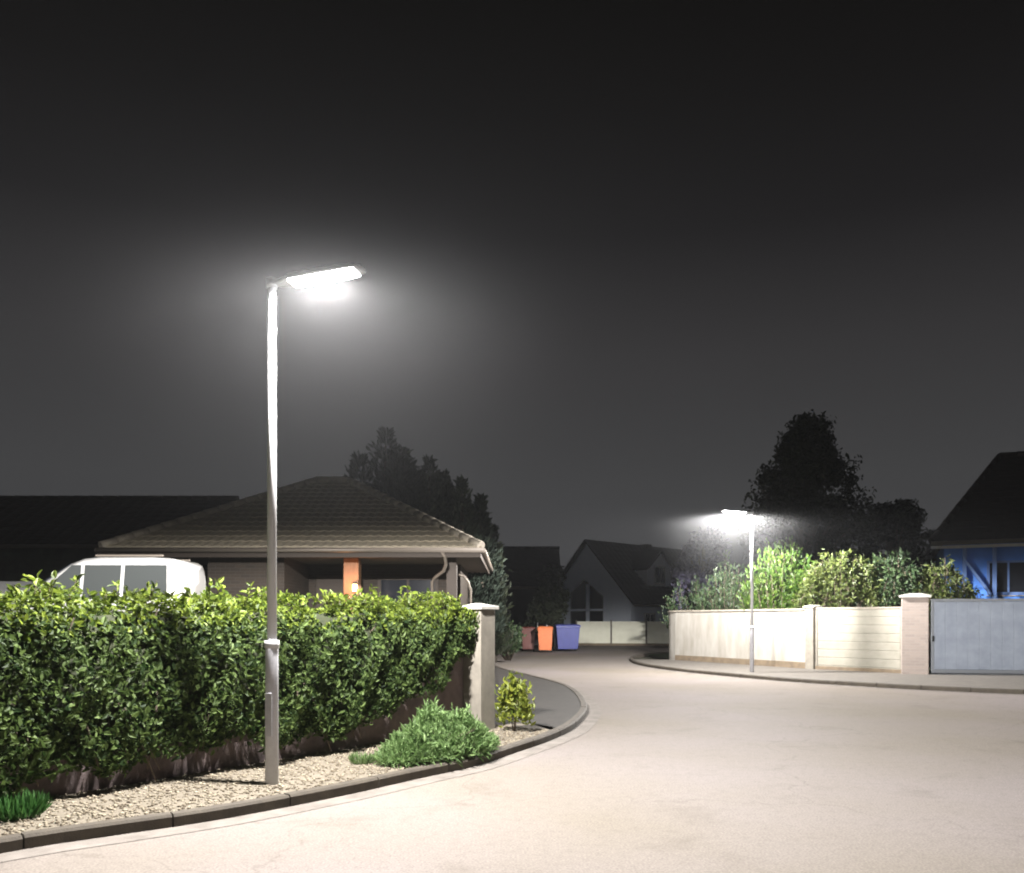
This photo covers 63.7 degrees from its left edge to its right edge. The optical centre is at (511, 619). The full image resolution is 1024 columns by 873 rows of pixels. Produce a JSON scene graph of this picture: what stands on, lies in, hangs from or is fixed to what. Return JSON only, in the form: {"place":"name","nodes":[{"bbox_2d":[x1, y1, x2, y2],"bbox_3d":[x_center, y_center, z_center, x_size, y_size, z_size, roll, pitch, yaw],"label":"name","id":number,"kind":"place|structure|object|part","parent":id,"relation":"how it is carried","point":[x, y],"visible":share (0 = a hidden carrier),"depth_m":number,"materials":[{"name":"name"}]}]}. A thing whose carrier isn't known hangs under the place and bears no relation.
{"place":"outdoors","nodes":[
{"label":"outdoors","id":0,"kind":"place"},
{"bbox_2d":[0,723,548,835],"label":"gravel bed","id":1,"kind":"object","parent":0,"point":[117,811],"visible":0.37,"depth_m":7.44,"materials":[{"name":"beige gravel"}]},
{"bbox_2d":[0,788,53,821],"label":"grass tuft","id":2,"kind":"object","parent":1,"relation":"on","point":[27,805],"visible":1,"depth_m":6.27,"materials":[{"name":"green plant"}]},
{"bbox_2d":[0,570,482,797],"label":"hedge","id":3,"kind":"object","parent":1,"relation":"on","point":[92,680],"visible":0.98,"depth_m":7.93,"materials":[{"name":"green plant"}]},
{"bbox_2d":[264,263,365,784],"bbox_3d":[-1.810,-0.802,7.504,0.968,4.744,0.250,0,0,13],"label":"street lamp","id":4,"kind":"object","parent":1,"relation":"on","point":[319,275],"visible":0.96,"depth_m":7.56,"materials":[{"name":"grey metal"}]},
{"bbox_2d":[265,693,271,736],"bbox_3d":[-2.229,0.870,7.542,0.070,0.400,0.009,0,0,13],"label":"service door","id":5,"kind":"structure","parent":4,"relation":"in","point":[268,696],"depth_m":7.54,"materials":[{"name":"grey metal"}]},
{"bbox_2d":[347,750,375,764],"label":"grass tuft","id":6,"kind":"object","parent":1,"relation":"on","point":[364,760],"visible":0.91,"depth_m":8.64,"materials":[{"name":"green plant"}]},
{"bbox_2d":[371,690,501,768],"bbox_3d":[-0.801,1.184,9.146,1.062,0.852,1.868,0,0,26],"label":"lavender mound","id":7,"kind":"object","parent":1,"relation":"on","point":[430,730],"visible":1,"depth_m":8.82,"materials":[{"name":"green plant"}]},
{"bbox_2d":[494,671,535,731],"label":"golden shrub","id":8,"kind":"object","parent":1,"relation":"on","point":[514,700],"visible":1,"depth_m":11.10,"materials":[{"name":"yellow plant"}]},
{"bbox_2d":[0,646,1023,872],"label":"road","id":9,"kind":"structure","parent":0,"point":[655,771],"depth_m":7.25,"materials":[{"name":"grey asphalt"}]},
{"bbox_2d":[0,663,600,861],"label":"gutter strip","id":10,"kind":"object","parent":9,"relation":"on","point":[589,720],"visible":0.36,"depth_m":7.08,"materials":[{"name":"concrete"}]},
{"bbox_2d":[521,627,535,650],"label":"wheelie bin","id":11,"kind":"object","parent":9,"relation":"on","point":[528,639],"visible":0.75,"depth_m":41.17,"materials":[{"name":"red plastic"}]},
{"bbox_2d":[537,626,552,651],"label":"wheelie bin","id":12,"kind":"object","parent":9,"relation":"on","point":[545,633],"visible":0.97,"depth_m":40.15,"materials":[{"name":"orange plastic"}]},
{"bbox_2d":[553,624,580,650],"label":"waste container","id":13,"kind":"object","parent":9,"relation":"on","point":[566,636],"visible":1,"depth_m":41.43,"materials":[{"name":"blue plastic"}]},
{"bbox_2d":[624,657,1023,694],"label":"gutter strip","id":14,"kind":"object","parent":9,"relation":"on","point":[627,660],"visible":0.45,"depth_m":20.97,"materials":[{"name":"concrete"}]},
{"bbox_2d":[0,0,1023,598],"label":"sky","id":15,"kind":"structure","parent":0,"point":[608,251],"materials":[{"name":"black"}]},
{"bbox_2d":[495,667,580,727],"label":"pavement","id":16,"kind":"structure","parent":0,"point":[557,704],"depth_m":15.43,"materials":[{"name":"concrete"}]},
{"bbox_2d":[511,642,960,729],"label":"ground","id":17,"kind":"structure","parent":0,"point":[643,658],"depth_m":33.82,"materials":[{"name":"grey"}]},
{"bbox_2d":[0,657,462,798],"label":"garden wall","id":18,"kind":"structure","parent":17,"relation":"on","point":[236,752],"depth_m":8.51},
{"bbox_2d":[94,476,492,613],"bbox_3d":[-5.370,-1.342,24.620,9.480,5.885,9.480,0,0,0],"label":"bungalow","id":19,"kind":"object","parent":17,"relation":"on","point":[344,535],"visible":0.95,"depth_m":21.09,"materials":[{"name":"ceramic"}]},
{"bbox_2d":[316,575,342,611],"bbox_3d":[-4.999,-0.225,23.169,1.000,2.050,0.058,0,0,0],"label":"door","id":20,"kind":"structure","parent":19,"relation":"in","point":[324,582],"depth_m":23.14,"materials":[{"name":"white wood"}]},
{"bbox_2d":[378,577,437,613],"bbox_3d":[-2.929,-0.650,23.177,1.690,1.100,0.080,0,0,0],"label":"window","id":21,"kind":"structure","parent":19,"relation":"in","point":[390,586],"depth_m":23.18,"materials":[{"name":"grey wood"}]},
{"bbox_2d":[0,665,586,853],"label":"kerb","id":22,"kind":"structure","parent":17,"relation":"on","point":[61,834],"depth_m":6.85,"materials":[{"name":"concrete"}]},
{"bbox_2d":[458,603,498,729],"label":"wall pillar","id":23,"kind":"structure","parent":17,"relation":"on","point":[478,680],"depth_m":11.31,"materials":[{"name":"concrete"}]},
{"bbox_2d":[500,620,526,660],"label":"garden bush","id":24,"kind":"object","parent":17,"relation":"on","point":[516,639],"visible":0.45,"depth_m":30.85,"materials":[{"name":"green plant"}]},
{"bbox_2d":[501,546,560,644],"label":"dark house","id":25,"kind":"structure","parent":17,"relation":"on","point":[524,564],"depth_m":54.27,"materials":[{"name":"tile"}]},
{"bbox_2d":[501,610,510,628],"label":"window","id":26,"kind":"structure","parent":25,"relation":"in","point":[508,611],"depth_m":53.46,"materials":[{"name":"black glass"}]},
{"bbox_2d":[528,611,547,629],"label":"window","id":27,"kind":"structure","parent":25,"relation":"in","point":[538,624],"depth_m":53.47,"materials":[{"name":"black glass"}]},
{"bbox_2d":[523,563,570,648],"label":"leafy tree","id":28,"kind":"object","parent":17,"relation":"on","point":[552,594],"visible":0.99,"depth_m":45.60,"materials":[{"name":"green plant"}]},
{"bbox_2d":[575,620,668,645],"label":"fence","id":29,"kind":"object","parent":17,"relation":"on","point":[624,633],"visible":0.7,"depth_m":51.96,"materials":[{"name":"concrete"}]},
{"bbox_2d":[561,539,698,623],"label":"gabled house","id":30,"kind":"structure","parent":17,"relation":"on","point":[608,581],"depth_m":60.92,"materials":[{"name":"tile"}]},
{"bbox_2d":[570,580,602,623],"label":"window","id":31,"kind":"structure","parent":30,"relation":"in","point":[586,602],"depth_m":60.98,"materials":[{"name":"black glass"}]},
{"bbox_2d":[644,613,654,620],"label":"window","id":32,"kind":"structure","parent":30,"relation":"in","point":[647,616],"depth_m":59.68,"materials":[{"name":"black glass"}]},
{"bbox_2d":[654,566,664,584],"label":"window","id":33,"kind":"structure","parent":30,"relation":"in","point":[659,571],"depth_m":61.96,"materials":[{"name":"black glass"}]},
{"bbox_2d":[668,609,804,668],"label":"rendered wall","id":34,"kind":"structure","parent":17,"relation":"on","point":[718,636],"depth_m":28.10,"materials":[{"name":"beige paint"}]},
{"bbox_2d":[630,652,1023,693],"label":"kerb","id":35,"kind":"structure","parent":17,"relation":"on","point":[927,687],"depth_m":20.20,"materials":[{"name":"concrete"}]},
{"bbox_2d":[925,451,1023,601],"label":"blue house","id":36,"kind":"structure","parent":17,"relation":"on","point":[977,535],"depth_m":31.06,"materials":[{"name":"dark tile"},{"name":"blue paint"}]},
{"bbox_2d":[986,560,1023,595],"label":"window","id":37,"kind":"structure","parent":36,"relation":"in","point":[1010,573],"depth_m":30.48,"materials":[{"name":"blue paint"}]},
{"bbox_2d":[930,599,1023,674],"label":"metal gate","id":38,"kind":"structure","parent":17,"relation":"on","point":[982,636],"depth_m":22.72,"materials":[{"name":"grey metal"}]},
{"bbox_2d":[647,650,979,673],"bbox_3d":[37.900,1.525,48.250,64.200,0.001,63.500,0,0,0],"label":"garden","id":39,"kind":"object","parent":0,"point":[664,655],"visible":0.08,"depth_m":34.23,"materials":[{"name":"grey"}]},
{"bbox_2d":[657,575,722,628],"bbox_3d":[7.476,-0.161,33.862,2.950,3.393,2.388,0,0,0],"label":"garden bush","id":40,"kind":"object","parent":39,"relation":"on","point":[695,591],"visible":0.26,"depth_m":33.93,"materials":[{"name":"green plant"}]},
{"bbox_2d":[670,522,741,609],"bbox_3d":[8.710,-1.373,36.795,3.321,5.996,3.312,0,0,0],"label":"leafy tree","id":41,"kind":"object","parent":39,"relation":"on","point":[703,547],"visible":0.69,"depth_m":36.44,"materials":[{"name":"green plant"}]},
{"bbox_2d":[692,549,746,609],"bbox_3d":[8.012,-0.577,30.865,2.456,4.219,1.958,0,0,0],"label":"garden bush","id":42,"kind":"object","parent":39,"relation":"on","point":[719,603],"visible":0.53,"depth_m":30.46,"materials":[{"name":"green plant"}]},
{"bbox_2d":[735,535,811,610],"bbox_3d":[9.037,-0.673,28.153,2.746,4.412,2.114,0,0,-20],"label":"garden bush","id":43,"kind":"object","parent":39,"relation":"on","point":[773,594],"visible":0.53,"depth_m":27.72,"materials":[{"name":"green plant"}]},
{"bbox_2d":[776,560,831,608],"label":"trailing bush","id":44,"kind":"object","parent":39,"relation":"on","point":[789,597],"visible":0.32,"depth_m":27.37,"materials":[{"name":"green plant"}]},
{"bbox_2d":[736,409,888,570],"bbox_3d":[12.038,-3.478,33.663,5.520,10.203,5.835,0,0,0],"label":"leafy tree","id":45,"kind":"object","parent":39,"relation":"on","point":[808,450],"visible":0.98,"depth_m":33.01,"materials":[{"name":"green plant"}]},
{"bbox_2d":[792,548,895,608],"bbox_3d":[10.636,-0.406,26.616,3.354,3.873,2.917,0,0,0],"label":"trailing bush","id":46,"kind":"object","parent":39,"relation":"on","point":[836,580],"visible":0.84,"depth_m":26.16,"materials":[{"name":"green plant"}]},
{"bbox_2d":[850,553,900,606],"bbox_3d":[11.743,-0.343,27.160,2.260,3.750,1.930,0,0,0],"label":"garden bush","id":47,"kind":"object","parent":39,"relation":"on","point":[866,577],"visible":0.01,"depth_m":26.95,"materials":[{"name":"green plant"}]},
{"bbox_2d":[852,497,935,571],"bbox_3d":[17.588,-2.002,37.781,3.905,7.252,3.716,0,0,0],"label":"leafy tree","id":48,"kind":"object","parent":39,"relation":"on","point":[905,520],"visible":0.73,"depth_m":37.32,"materials":[{"name":"green plant"}]},
{"bbox_2d":[851,548,943,630],"bbox_3d":[12.384,-0.401,26.353,3.363,3.864,2.700,0,0,0],"label":"trailing bush","id":49,"kind":"object","parent":39,"relation":"on","point":[900,576],"visible":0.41,"depth_m":25.96,"materials":[{"name":"green plant"}]},
{"bbox_2d":[900,558,947,663],"bbox_3d":[13.741,-0.284,27.399,2.322,3.633,2.036,0,0,-31],"label":"garden bush","id":50,"kind":"object","parent":39,"relation":"on","point":[934,564],"depth_m":27.23,"materials":[{"name":"green plant"}]},
{"bbox_2d":[912,555,987,638],"bbox_3d":[13.474,-0.264,25.624,2.581,3.586,2.154,0,0,0],"label":"trailing bush","id":51,"kind":"object","parent":39,"relation":"on","point":[943,590],"visible":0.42,"depth_m":25.32,"materials":[{"name":"green plant"}]},
{"bbox_2d":[634,659,1023,688],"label":"pavement","id":52,"kind":"structure","parent":0,"point":[988,681],"depth_m":22.38,"materials":[{"name":"concrete"}]},
{"bbox_2d":[721,509,753,671],"bbox_3d":[6.515,-0.802,23.771,0.968,4.744,0.250,0,0,-4],"label":"street lamp","id":53,"kind":"object","parent":52,"relation":"on","point":[751,627],"visible":0.94,"depth_m":23.76,"materials":[{"name":"grey metal"}]},
{"bbox_2d":[803,605,821,668],"bbox_3d":[9.288,0.620,25.448,0.400,2.160,0.400,0,0,-29],"label":"fence post","id":54,"kind":"object","parent":52,"relation":"on","point":[810,636],"visible":0.58,"depth_m":25.32,"materials":[{"name":"concrete"}]},
{"bbox_2d":[815,607,900,672],"bbox_3d":[10.189,0.665,24.288,0.120,2.070,2.616,0,0,-41],"label":"panel fence","id":55,"kind":"object","parent":52,"relation":"on","point":[865,639],"visible":0.85,"depth_m":24.21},
{"bbox_2d":[899,593,930,674],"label":"brick pillar","id":56,"kind":"structure","parent":52,"relation":"on","point":[914,633],"depth_m":22.89,"materials":[{"name":"concrete"}]},
{"label":"garden","id":57,"kind":"structure","parent":0,"visible":0},
{"bbox_2d":[0,581,39,593],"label":"board fence","id":58,"kind":"object","parent":57,"relation":"on","point":[3,587],"visible":0.04,"depth_m":21.48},
{"bbox_2d":[7,555,205,611],"bbox_3d":[-8.350,-0.280,16.600,3.800,1.959,2.000,0,0,0],"label":"parked van","id":59,"kind":"object","parent":57,"relation":"on","point":[133,572],"visible":0.21,"depth_m":15.81,"materials":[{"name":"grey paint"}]},
{"bbox_3d":[-8.700,-0.726,15.775,0.860,0.652,0.125,0,0,0],"label":"side window","id":60,"kind":"part","parent":59,"relation":"part of","materials":[{"name":"grey glass"}]},
{"bbox_3d":[-7.850,-0.726,15.775,0.700,0.652,0.125,0,0,0],"label":"side window","id":61,"kind":"part","parent":59,"relation":"part of","materials":[{"name":"grey glass"}]},
{"bbox_3d":[-7.010,-0.726,15.775,0.840,0.652,0.125,0,0,0],"label":"side window","id":62,"kind":"part","parent":59,"relation":"part of","materials":[{"name":"grey glass"}]},
{"bbox_2d":[0,495,238,580],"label":"long house","id":63,"kind":"structure","parent":57,"relation":"on","point":[47,535],"depth_m":31.80,"materials":[{"name":"brown tile"}]},
{"bbox_2d":[343,426,446,523],"bbox_3d":[-4.532,-2.952,28.447,5.554,7.503,5.448,0,0,0],"label":"conifer tree","id":64,"kind":"object","parent":57,"relation":"on","point":[392,475],"visible":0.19,"depth_m":27.70,"materials":[{"name":"green plant"}]},
{"bbox_2d":[398,453,475,601],"bbox_3d":[-2.789,-2.381,27.635,3.550,6.362,2.465,0,0,0],"label":"conifer tree","id":65,"kind":"object","parent":57,"relation":"on","point":[435,489],"visible":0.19,"depth_m":27.42,"materials":[{"name":"green plant"}]},
{"bbox_2d":[439,479,457,521],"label":"conifer tree","id":66,"kind":"object","parent":57,"relation":"on","point":[451,484],"visible":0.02,"depth_m":28.79,"materials":[{"name":"green plant"}]},
{"bbox_2d":[446,474,492,603],"bbox_3d":[-1.616,-2.027,27.687,1.976,5.654,2.597,0,0,0],"label":"conifer tree","id":67,"kind":"object","parent":57,"relation":"on","point":[463,505],"visible":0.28,"depth_m":27.26,"materials":[{"name":"green plant"}]},
{"bbox_2d":[469,493,507,633],"bbox_3d":[-1.135,-1.780,28.447,2.014,5.160,2.407,0,0,0],"label":"conifer tree","id":68,"kind":"object","parent":57,"relation":"on","point":[484,521],"visible":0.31,"depth_m":28.10,"materials":[{"name":"green plant"}]},
{"bbox_2d":[483,524,513,662],"bbox_3d":[-0.925,-0.960,29.001,2.031,4.920,1.676,0,0,0],"label":"conifer tree","id":69,"kind":"object","parent":57,"relation":"on","point":[500,640],"visible":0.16,"depth_m":28.86,"materials":[{"name":"green plant"}]}
]}

